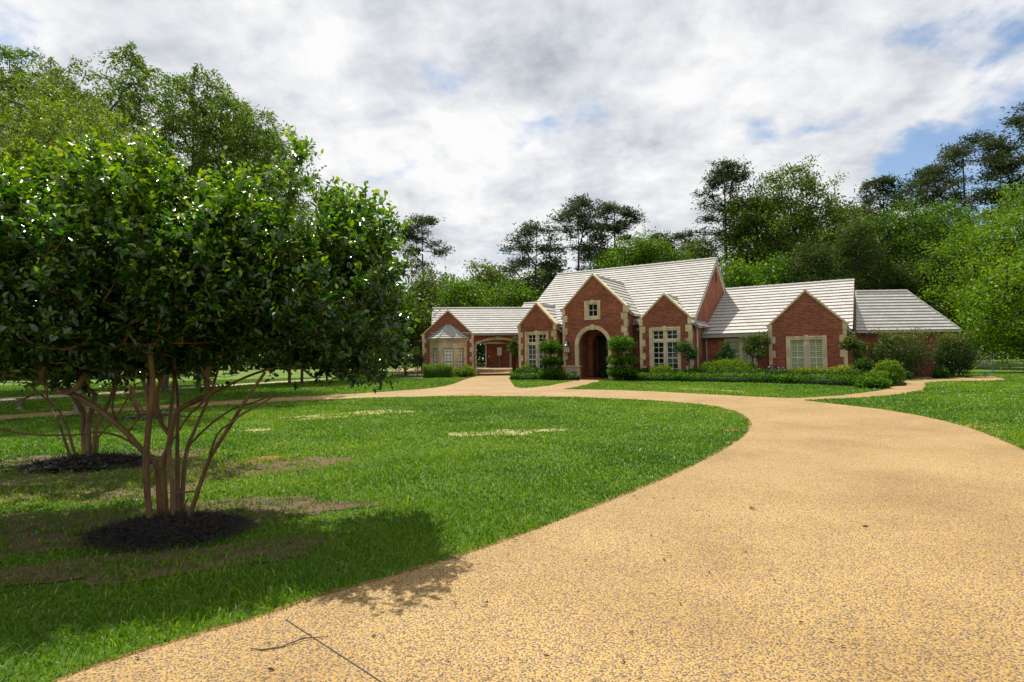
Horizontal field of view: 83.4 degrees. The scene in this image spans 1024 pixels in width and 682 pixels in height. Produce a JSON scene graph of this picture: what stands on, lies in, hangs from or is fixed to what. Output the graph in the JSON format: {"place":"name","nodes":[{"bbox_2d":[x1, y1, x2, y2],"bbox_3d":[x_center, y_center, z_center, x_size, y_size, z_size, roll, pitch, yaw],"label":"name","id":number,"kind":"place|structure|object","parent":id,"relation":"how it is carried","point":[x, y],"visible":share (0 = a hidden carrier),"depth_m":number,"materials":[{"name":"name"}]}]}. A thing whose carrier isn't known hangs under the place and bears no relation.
{"place":"outdoors","nodes":[
{"label":"outdoors","id":0,"kind":"place"},
{"bbox_2d":[0,372,416,400],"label":"road","id":1,"kind":"structure","parent":0,"point":[57,396],"depth_m":25.19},
{"bbox_2d":[0,367,1023,681],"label":"driveway","id":2,"kind":"structure","parent":0,"point":[918,577],"depth_m":3.89,"materials":[{"name":"gravel"}]},
{"bbox_2d":[251,636,327,649],"bbox_3d":[-1.214,1.650,3.144,0.400,0.014,0.051,0,-2,-20],"label":"twig","id":3,"kind":"object","parent":2,"relation":"on","point":[288,643],"visible":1,"depth_m":3.13,"materials":[{"name":"wood"}]},
{"bbox_2d":[285,619,381,681],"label":"driveway joint","id":4,"kind":"object","parent":2,"relation":"on","point":[335,651],"visible":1,"depth_m":3.05,"materials":[{"name":"concrete"}]},
{"bbox_2d":[1,463,845,679],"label":"fallen leaves","id":5,"kind":"object","parent":2,"relation":"on","point":[272,669],"visible":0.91,"depth_m":4.11,"materials":[{"name":"brown plant"}]},
{"bbox_2d":[0,355,1023,681],"bbox_3d":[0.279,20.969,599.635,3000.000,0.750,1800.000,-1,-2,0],"label":"lawn ground","id":6,"kind":"structure","parent":0,"point":[1004,367],"depth_m":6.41,"materials":[{"name":"plant"}]},
{"bbox_2d":[0,71,177,412],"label":"feathery tree","id":7,"kind":"object","parent":6,"relation":"on","point":[15,141],"visible":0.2,"depth_m":16.84,"materials":[{"name":"green plant"}]},
{"bbox_2d":[0,448,235,486],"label":"bare soil","id":8,"kind":"structure","parent":6,"relation":"on","point":[28,477],"depth_m":8.26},
{"bbox_2d":[24,455,151,468],"bbox_3d":[-6.543,1.881,8.959,2.063,0.111,1.228,-1,-2,0],"label":"mulch ring","id":9,"kind":"object","parent":8,"relation":"on","point":[103,466],"visible":0.33,"depth_m":8.59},
{"bbox_2d":[0,361,223,456],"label":"crape myrtle","id":10,"kind":"object","parent":8,"relation":"on","point":[89,442],"visible":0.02,"depth_m":9.17,"materials":[{"name":"brown plant"}]},
{"bbox_2d":[0,496,290,556],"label":"bare soil","id":11,"kind":"structure","parent":6,"relation":"on","point":[32,538],"depth_m":5.53,"materials":[{"name":"soil"}]},
{"bbox_2d":[4,446,260,555],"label":"mulch chips","id":12,"kind":"object","parent":11,"relation":"on","point":[113,527],"visible":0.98,"depth_m":5.23,"materials":[{"name":"black wood"}]},
{"bbox_2d":[108,518,226,547],"bbox_3d":[-3.127,1.721,5.310,0.940,0.102,0.850,0,-2,-11],"label":"mulch ring","id":13,"kind":"object","parent":11,"relation":"on","point":[186,529],"visible":0.21,"depth_m":5.08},
{"bbox_2d":[0,119,423,523],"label":"crape myrtle","id":14,"kind":"object","parent":11,"relation":"on","point":[115,260],"visible":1,"depth_m":5.08,"materials":[{"name":"green plant"}]},
{"bbox_2d":[119,412,182,418],"bbox_3d":[-9.834,2.018,15.672,1.647,0.111,1.239,-1,-2,19],"label":"mulch ring","id":15,"kind":"object","parent":6,"relation":"on","point":[163,415],"visible":0.55,"depth_m":15.36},
{"bbox_2d":[123,365,171,413],"bbox_3d":[-9.573,-0.421,15.768,3.701,5.015,3.876,1,-2,-36],"label":"crape myrtle","id":16,"kind":"object","parent":15,"relation":"on","point":[145,386],"depth_m":15.68,"materials":[{"name":"brown plant"}]},
{"bbox_2d":[0,41,327,392],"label":"feathery tree","id":17,"kind":"object","parent":6,"relation":"on","point":[242,146],"visible":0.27,"depth_m":22.46,"materials":[{"name":"green plant"}]},
{"bbox_2d":[0,534,339,586],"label":"bare soil","id":18,"kind":"structure","parent":6,"relation":"on","point":[89,579],"depth_m":4.49,"materials":[{"name":"soil"}]},
{"bbox_2d":[0,456,354,503],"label":"bare soil","id":19,"kind":"structure","parent":6,"relation":"on","point":[117,489],"depth_m":7.48,"materials":[{"name":"soil"}]},
{"bbox_2d":[208,495,382,516],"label":"bare soil","id":20,"kind":"structure","parent":6,"relation":"on","point":[296,504],"depth_m":6.19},
{"bbox_2d":[265,231,358,383],"bbox_3d":[-11.427,-1.885,31.328,7.362,8.442,7.671,-2,-2,25],"label":"shade tree","id":21,"kind":"object","parent":6,"relation":"on","point":[301,376],"visible":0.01,"depth_m":31.19,"materials":[{"name":"green plant"}]},
{"bbox_2d":[283,409,420,419],"bbox_3d":[-4.388,1.987,15.618,3.742,0.060,1.206,0,-2,-29],"label":"dry patch","id":22,"kind":"object","parent":6,"relation":"on","point":[315,416],"visible":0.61,"depth_m":15.75,"materials":[{"name":"beige plant"}]},
{"bbox_2d":[6,396,750,681],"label":"soil edge","id":23,"kind":"object","parent":6,"relation":"on","point":[242,621],"visible":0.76,"depth_m":3.89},
{"bbox_2d":[363,282,414,357],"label":"shade tree","id":24,"kind":"object","parent":6,"relation":"on","point":[404,289],"visible":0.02,"depth_m":42.27,"materials":[{"name":"green plant"}]},
{"bbox_2d":[366,305,417,372],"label":"young pine","id":25,"kind":"object","parent":6,"relation":"on","point":[381,358],"visible":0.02,"depth_m":51.78,"materials":[{"name":"green plant"}]},
{"bbox_2d":[377,277,440,375],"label":"shade tree","id":26,"kind":"object","parent":6,"relation":"on","point":[424,320],"visible":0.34,"depth_m":46.01,"materials":[{"name":"green plant"}]},
{"bbox_2d":[398,268,444,371],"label":"young pine","id":27,"kind":"object","parent":6,"relation":"on","point":[423,284],"visible":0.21,"depth_m":53.68,"materials":[{"name":"green plant"}]},
{"bbox_2d":[395,213,455,277],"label":"tall pine","id":28,"kind":"object","parent":6,"relation":"on","point":[410,230],"visible":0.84,"depth_m":70.09,"materials":[{"name":"green plant"}]},
{"bbox_2d":[412,265,459,325],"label":"broadleaf tree","id":29,"kind":"object","parent":6,"relation":"on","point":[439,284],"visible":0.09,"depth_m":59.16,"materials":[{"name":"green plant"}]},
{"bbox_2d":[401,375,475,377],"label":"planting bed","id":30,"kind":"object","parent":6,"relation":"on","point":[422,376],"visible":0.39,"depth_m":42.21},
{"bbox_2d":[408,347,425,376],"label":"tree","id":31,"kind":"object","parent":30,"relation":"on","point":[416,354],"visible":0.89,"depth_m":42.91,"materials":[{"name":"green plant"}]},
{"bbox_2d":[422,362,453,377],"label":"box hedge","id":32,"kind":"object","parent":30,"relation":"on","point":[437,370],"visible":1,"depth_m":38.55,"materials":[{"name":"green plant"}]},
{"bbox_2d":[452,365,476,376],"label":"leafy shrub","id":33,"kind":"object","parent":30,"relation":"on","point":[466,371],"visible":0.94,"depth_m":39.86,"materials":[{"name":"green plant"}]},
{"bbox_2d":[430,273,508,306],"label":"broadleaf tree","id":34,"kind":"object","parent":6,"relation":"on","point":[465,294],"visible":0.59,"depth_m":54.72,"materials":[{"name":"green plant"}]},
{"bbox_2d":[462,258,526,306],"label":"broadleaf tree","id":35,"kind":"object","parent":6,"relation":"on","point":[488,274],"visible":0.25,"depth_m":64.72,"materials":[{"name":"green plant"}]},
{"bbox_2d":[482,342,511,367],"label":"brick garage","id":36,"kind":"structure","parent":6,"relation":"on","point":[493,358],"depth_m":61.97,"materials":[{"name":"brick"}]},
{"bbox_2d":[448,429,568,435],"bbox_3d":[-0.048,1.898,11.957,2.555,0.019,0.970,-1,-2,0],"label":"dry patch","id":37,"kind":"object","parent":6,"relation":"on","point":[509,431],"visible":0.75,"depth_m":11.93,"materials":[{"name":"beige plant"}]},
{"bbox_2d":[0,240,1023,379],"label":"woodland","id":38,"kind":"object","parent":6,"relation":"on","point":[480,351],"depth_m":78.52,"materials":[{"name":"green plant"}]},
{"bbox_2d":[506,336,518,367],"bbox_3d":[0.181,1.009,36.896,1.150,2.723,1.109,-2,-2,33],"label":"tree","id":39,"kind":"object","parent":6,"relation":"on","point":[513,349],"visible":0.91,"depth_m":36.79,"materials":[{"name":"green plant"}]},
{"bbox_2d":[486,274,544,306],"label":"broadleaf tree","id":40,"kind":"object","parent":6,"relation":"on","point":[519,297],"visible":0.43,"depth_m":56.95,"materials":[{"name":"green plant"}]},
{"bbox_2d":[497,217,572,290],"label":"tall pine","id":41,"kind":"object","parent":6,"relation":"on","point":[525,233],"visible":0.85,"depth_m":61.58,"materials":[{"name":"green plant"}]},
{"bbox_2d":[518,262,558,298],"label":"broadleaf tree","id":42,"kind":"object","parent":6,"relation":"on","point":[538,281],"visible":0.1,"depth_m":67.06,"materials":[{"name":"green plant"}]},
{"bbox_2d":[555,371,580,379],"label":"box hedge","id":43,"kind":"object","parent":6,"relation":"on","point":[568,376],"visible":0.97,"depth_m":31.12,"materials":[{"name":"green plant"}]},
{"bbox_2d":[541,193,613,270],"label":"tall pine","id":44,"kind":"object","parent":6,"relation":"on","point":[579,203],"visible":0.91,"depth_m":63.25,"materials":[{"name":"green plant"}]},
{"bbox_2d":[581,241,640,270],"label":"broadleaf tree","id":45,"kind":"object","parent":6,"relation":"on","point":[608,260],"visible":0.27,"depth_m":58.99,"materials":[{"name":"green plant"}]},
{"bbox_2d":[587,198,649,254],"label":"tall pine","id":46,"kind":"object","parent":6,"relation":"on","point":[627,214],"visible":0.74,"depth_m":65.50,"materials":[{"name":"green plant"}]},
{"bbox_2d":[215,377,1022,449],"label":"soil edge","id":47,"kind":"object","parent":6,"relation":"on","point":[866,407],"visible":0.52,"depth_m":15.43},
{"bbox_2d":[605,333,638,380],"bbox_3d":[5.621,0.825,29.297,1.760,2.446,1.623,-1,-2,0],"label":"cloud topiary","id":48,"kind":"object","parent":6,"relation":"on","point":[622,344],"visible":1,"depth_m":28.98,"materials":[{"name":"green plant"}]},
{"bbox_2d":[610,225,675,265],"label":"broadleaf tree","id":49,"kind":"object","parent":6,"relation":"on","point":[645,251],"visible":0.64,"depth_m":59.18,"materials":[{"name":"green plant"}]},
{"bbox_2d":[642,230,680,251],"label":"tall pine","id":50,"kind":"object","parent":6,"relation":"on","point":[669,238],"visible":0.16,"depth_m":69.74,"materials":[{"name":"green plant"}]},
{"bbox_2d":[654,242,692,261],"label":"broadleaf tree","id":51,"kind":"object","parent":6,"relation":"on","point":[676,257],"visible":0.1,"depth_m":60.58,"materials":[{"name":"green plant"}]},
{"bbox_2d":[665,227,705,255],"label":"tall pine","id":52,"kind":"object","parent":6,"relation":"on","point":[681,235],"visible":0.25,"depth_m":71.87,"materials":[{"name":"green plant"}]},
{"bbox_2d":[418,257,961,379],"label":"brick house","id":53,"kind":"structure","parent":6,"relation":"on","point":[653,310],"depth_m":32.50,"materials":[{"name":"brick"}]},
{"bbox_2d":[427,325,469,370],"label":"bay window","id":54,"kind":"structure","parent":53,"relation":"in","point":[448,345],"depth_m":42.95,"materials":[{"name":"stone"}]},
{"bbox_2d":[525,331,548,369],"bbox_3d":[1.524,0.679,34.828,1.630,2.600,0.230,-2,-2,32],"label":"window","id":55,"kind":"structure","parent":53,"relation":"in","point":[533,356],"depth_m":35.00,"materials":[{"name":"stone"}]},
{"bbox_2d":[584,300,600,319],"bbox_3d":[4.546,-1.757,32.405,0.960,1.130,0.230,-2,-2,32],"label":"window","id":56,"kind":"structure","parent":53,"relation":"in","point":[591,308],"depth_m":32.46,"materials":[{"name":"stone"}]},
{"bbox_2d":[595,360,607,377],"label":"potted plant","id":57,"kind":"object","parent":53,"relation":"on","point":[602,371],"visible":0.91,"depth_m":33.19,"materials":[{"name":"green plant"}]},
{"bbox_2d":[598,336,607,376],"bbox_3d":[5.535,0.942,34.558,0.740,2.450,0.080,-2,-2,32],"label":"front door","id":58,"kind":"structure","parent":53,"relation":"in","point":[602,340],"depth_m":34.58,"materials":[{"name":"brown wood"}]},
{"bbox_2d":[649,326,680,370],"bbox_3d":[8.174,0.478,30.669,1.680,2.550,0.230,-2,-2,32],"label":"window","id":59,"kind":"structure","parent":53,"relation":"in","point":[661,339],"depth_m":30.68,"materials":[{"name":"stone"}]},
{"bbox_2d":[724,337,757,364],"bbox_3d":[12.345,0.649,30.991,1.660,1.720,0.210,-2,-2,32],"label":"window","id":60,"kind":"structure","parent":53,"relation":"in","point":[737,342],"depth_m":31.01,"materials":[{"name":"stone"}]},
{"bbox_2d":[786,335,827,369],"bbox_3d":[14.519,0.698,28.343,1.790,1.990,0.230,-2,-2,32],"label":"window","id":61,"kind":"structure","parent":53,"relation":"in","point":[807,351],"depth_m":28.32,"materials":[{"name":"stone"}]},
{"bbox_2d":[677,237,732,265],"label":"broadleaf tree","id":62,"kind":"object","parent":6,"relation":"on","point":[687,246],"visible":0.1,"depth_m":63.47,"materials":[{"name":"green plant"}]},
{"bbox_2d":[688,155,762,265],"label":"tall pine","id":63,"kind":"object","parent":6,"relation":"on","point":[720,177],"visible":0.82,"depth_m":60.26,"materials":[{"name":"green plant"}]},
{"bbox_2d":[719,256,776,287],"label":"broadleaf tree","id":64,"kind":"object","parent":6,"relation":"on","point":[742,275],"visible":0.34,"depth_m":49.21,"materials":[{"name":"green plant"}]},
{"bbox_2d":[711,164,812,286],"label":"broadleaf tree","id":65,"kind":"object","parent":6,"relation":"on","point":[772,225],"visible":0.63,"depth_m":57.01,"materials":[{"name":"green plant"}]},
{"bbox_2d":[740,249,822,285],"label":"broadleaf tree","id":66,"kind":"object","parent":6,"relation":"on","point":[772,276],"visible":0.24,"depth_m":49.88,"materials":[{"name":"green plant"}]},
{"bbox_2d":[738,151,867,275],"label":"broadleaf tree","id":67,"kind":"object","parent":6,"relation":"on","point":[811,209],"visible":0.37,"depth_m":58.53,"materials":[{"name":"green plant"}]},
{"bbox_2d":[782,233,852,283],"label":"broadleaf tree","id":68,"kind":"object","parent":6,"relation":"on","point":[818,256],"visible":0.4,"depth_m":48.21,"materials":[{"name":"green plant"}]},
{"bbox_2d":[804,198,895,240],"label":"tall pine","id":69,"kind":"object","parent":6,"relation":"on","point":[869,209],"visible":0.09,"depth_m":62.44,"materials":[{"name":"green plant"}]},
{"bbox_2d":[798,202,905,289],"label":"broadleaf tree","id":70,"kind":"object","parent":6,"relation":"on","point":[824,234],"visible":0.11,"depth_m":55.47,"materials":[{"name":"green plant"}]},
{"bbox_2d":[817,211,905,289],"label":"broadleaf tree","id":71,"kind":"object","parent":6,"relation":"on","point":[850,236],"visible":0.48,"depth_m":49.27,"materials":[{"name":"green plant"}]},
{"bbox_2d":[852,373,892,388],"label":"mound shrub","id":72,"kind":"object","parent":6,"relation":"on","point":[872,382],"visible":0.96,"depth_m":21.43,"materials":[{"name":"green plant"}]},
{"bbox_2d":[853,172,916,252],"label":"tall pine","id":73,"kind":"object","parent":6,"relation":"on","point":[867,185],"visible":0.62,"depth_m":65.80,"materials":[{"name":"green plant"}]},
{"bbox_2d":[870,256,940,305],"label":"young pine","id":74,"kind":"object","parent":6,"relation":"on","point":[908,281],"visible":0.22,"depth_m":48.30,"materials":[{"name":"green plant"}]},
{"bbox_2d":[854,194,958,301],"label":"oak tree","id":75,"kind":"object","parent":6,"relation":"on","point":[903,244],"visible":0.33,"depth_m":53.82,"materials":[{"name":"green plant"}]},
{"bbox_2d":[880,169,978,240],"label":"tall pine","id":76,"kind":"object","parent":6,"relation":"on","point":[911,188],"visible":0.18,"depth_m":67.67,"materials":[{"name":"green plant"}]},
{"bbox_2d":[912,376,956,379],"bbox_3d":[19.022,1.849,28.691,9.035,0.024,4.539,0,-2,-21],"label":"planting bed","id":77,"kind":"object","parent":6,"relation":"on","point":[922,377],"visible":0.16,"depth_m":28.46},
{"bbox_2d":[865,326,939,377],"bbox_3d":[19.132,0.638,28.481,3.250,2.912,2.441,0,-2,-21],"label":"bush","id":78,"kind":"object","parent":77,"relation":"on","point":[907,360],"visible":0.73,"depth_m":28.11,"materials":[{"name":"green plant"}]},
{"bbox_2d":[929,365,953,377],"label":"mound shrub","id":79,"kind":"object","parent":77,"relation":"on","point":[939,371],"visible":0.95,"depth_m":27.33,"materials":[{"name":"green plant"}]},
{"bbox_2d":[928,329,982,376],"bbox_3d":[21.981,0.798,28.572,2.482,2.812,2.105,-1,-2,0],"label":"bush","id":80,"kind":"object","parent":77,"relation":"on","point":[955,361],"visible":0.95,"depth_m":28.28,"materials":[{"name":"green plant"}]},
{"bbox_2d":[886,193,994,305],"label":"oak tree","id":81,"kind":"object","parent":6,"relation":"on","point":[950,205],"visible":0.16,"depth_m":54.61,"materials":[{"name":"green plant"}]},
{"bbox_2d":[904,241,984,361],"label":"young pine","id":82,"kind":"object","parent":6,"relation":"on","point":[927,283],"visible":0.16,"depth_m":48.40,"materials":[{"name":"green plant"}]},
{"bbox_2d":[897,129,1023,277],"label":"tall pine","id":83,"kind":"object","parent":6,"relation":"on","point":[929,172],"visible":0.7,"depth_m":61.18,"materials":[{"name":"green plant"}]},
{"bbox_2d":[919,280,1002,364],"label":"broadleaf tree","id":84,"kind":"object","parent":6,"relation":"on","point":[942,310],"visible":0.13,"depth_m":45.58,"materials":[{"name":"green plant"}]},
{"bbox_2d":[905,169,1023,358],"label":"lime green tree","id":85,"kind":"object","parent":6,"relation":"on","point":[1008,242],"visible":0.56,"depth_m":42.03,"materials":[{"name":"green plant"}]},
{"bbox_2d":[937,246,1023,368],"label":"lime green tree","id":86,"kind":"object","parent":6,"relation":"on","point":[988,295],"visible":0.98,"depth_m":34.58,"materials":[{"name":"green plant"}]},
{"bbox_2d":[955,102,1023,208],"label":"tall pine","id":87,"kind":"object","parent":6,"relation":"on","point":[1017,122],"visible":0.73,"depth_m":57.64,"materials":[{"name":"green plant"}]},
{"label":"planting bed","id":88,"kind":"structure","parent":6,"relation":"on","visible":0},
{"bbox_2d":[509,369,540,375],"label":"box hedge","id":89,"kind":"object","parent":88,"relation":"on","point":[519,371],"visible":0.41,"depth_m":33.37,"materials":[{"name":"green plant"}]},
{"bbox_2d":[509,372,545,379],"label":"box hedge","id":90,"kind":"object","parent":88,"relation":"on","point":[533,376],"visible":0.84,"depth_m":32.59,"materials":[{"name":"green plant"}]},
{"bbox_2d":[516,364,539,372],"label":"mound shrub","id":91,"kind":"object","parent":88,"relation":"on","point":[528,367],"visible":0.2,"depth_m":34.09,"materials":[{"name":"green plant"}]},
{"bbox_2d":[538,338,565,379],"bbox_3d":[2.216,1.079,32.098,1.668,2.552,1.504,-1,-2,0],"label":"cloud topiary","id":92,"kind":"object","parent":88,"relation":"on","point":[550,347],"visible":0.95,"depth_m":31.80,"materials":[{"name":"green plant"}]},
{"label":"planting bed","id":93,"kind":"structure","parent":6,"relation":"on","visible":0},
{"bbox_2d":[648,363,671,375],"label":"mound shrub","id":94,"kind":"object","parent":93,"relation":"on","point":[658,368],"visible":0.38,"depth_m":29.26,"materials":[{"name":"green plant"}]},
{"bbox_2d":[670,338,699,370],"bbox_3d":[8.822,0.914,28.884,1.600,2.149,1.439,-1,-2,0],"label":"tree","id":95,"kind":"object","parent":93,"relation":"on","point":[683,347],"visible":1,"depth_m":28.74,"materials":[{"name":"green plant"}]},
{"bbox_2d":[714,339,738,359],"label":"shrub","id":96,"kind":"object","parent":93,"relation":"on","point":[725,354],"visible":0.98,"depth_m":29.49,"materials":[{"name":"green plant"}]},
{"bbox_2d":[696,357,759,372],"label":"mound shrub","id":97,"kind":"object","parent":93,"relation":"on","point":[726,363],"visible":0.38,"depth_m":28.43,"materials":[{"name":"green plant"}]},
{"bbox_2d":[612,371,874,385],"bbox_3d":[9.885,1.683,26.407,11.921,0.701,1.026,-2,-3,42],"label":"box hedge","id":98,"kind":"object","parent":93,"relation":"on","point":[776,379],"visible":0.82,"depth_m":25.66,"materials":[{"name":"green plant"}]},
{"bbox_2d":[635,366,867,378],"bbox_3d":[10.287,1.622,27.231,11.365,0.894,1.024,-2,-3,41],"label":"box hedge","id":99,"kind":"object","parent":93,"relation":"on","point":[783,371],"visible":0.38,"depth_m":25.96,"materials":[{"name":"green plant"}]},
{"bbox_2d":[740,331,772,368],"bbox_3d":[12.114,0.720,28.613,1.723,2.436,1.516,-3,-3,44],"label":"tree","id":100,"kind":"object","parent":93,"relation":"on","point":[751,345],"visible":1,"depth_m":28.48,"materials":[{"name":"green plant"}]},
{"bbox_2d":[787,365,825,373],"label":"mound shrub","id":101,"kind":"object","parent":93,"relation":"on","point":[802,369],"visible":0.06,"depth_m":26.12,"materials":[{"name":"yellow plant"}]},
{"bbox_2d":[826,363,856,374],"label":"mound shrub","id":102,"kind":"object","parent":93,"relation":"on","point":[844,368],"visible":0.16,"depth_m":24.89,"materials":[{"name":"yellow plant"}]},
{"bbox_2d":[838,332,869,362],"bbox_3d":[15.610,0.664,26.164,1.419,2.309,1.360,-1,-2,0],"label":"tree","id":103,"kind":"object","parent":93,"relation":"on","point":[851,343],"visible":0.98,"depth_m":26.02,"materials":[{"name":"green plant"}]},
{"bbox_2d":[850,355,875,374],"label":"mound shrub","id":104,"kind":"object","parent":93,"relation":"on","point":[864,364],"visible":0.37,"depth_m":24.53,"materials":[{"name":"green plant"}]},
{"bbox_2d":[862,366,894,385],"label":"mound shrub","id":105,"kind":"object","parent":93,"relation":"on","point":[878,373],"visible":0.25,"depth_m":22.61,"materials":[{"name":"green plant"}]},
{"bbox_2d":[872,358,906,381],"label":"mound shrub","id":106,"kind":"object","parent":93,"relation":"on","point":[892,366],"visible":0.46,"depth_m":23.66,"materials":[{"name":"green plant"}]},
{"bbox_2d":[885,370,902,385],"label":"mound shrub","id":107,"kind":"object","parent":93,"relation":"on","point":[895,377],"visible":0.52,"depth_m":22.56,"materials":[{"name":"green plant"}]},
{"bbox_2d":[0,0,1023,362],"label":"sky","id":108,"kind":"structure","parent":0,"point":[482,117],"materials":[{"name":"white"}]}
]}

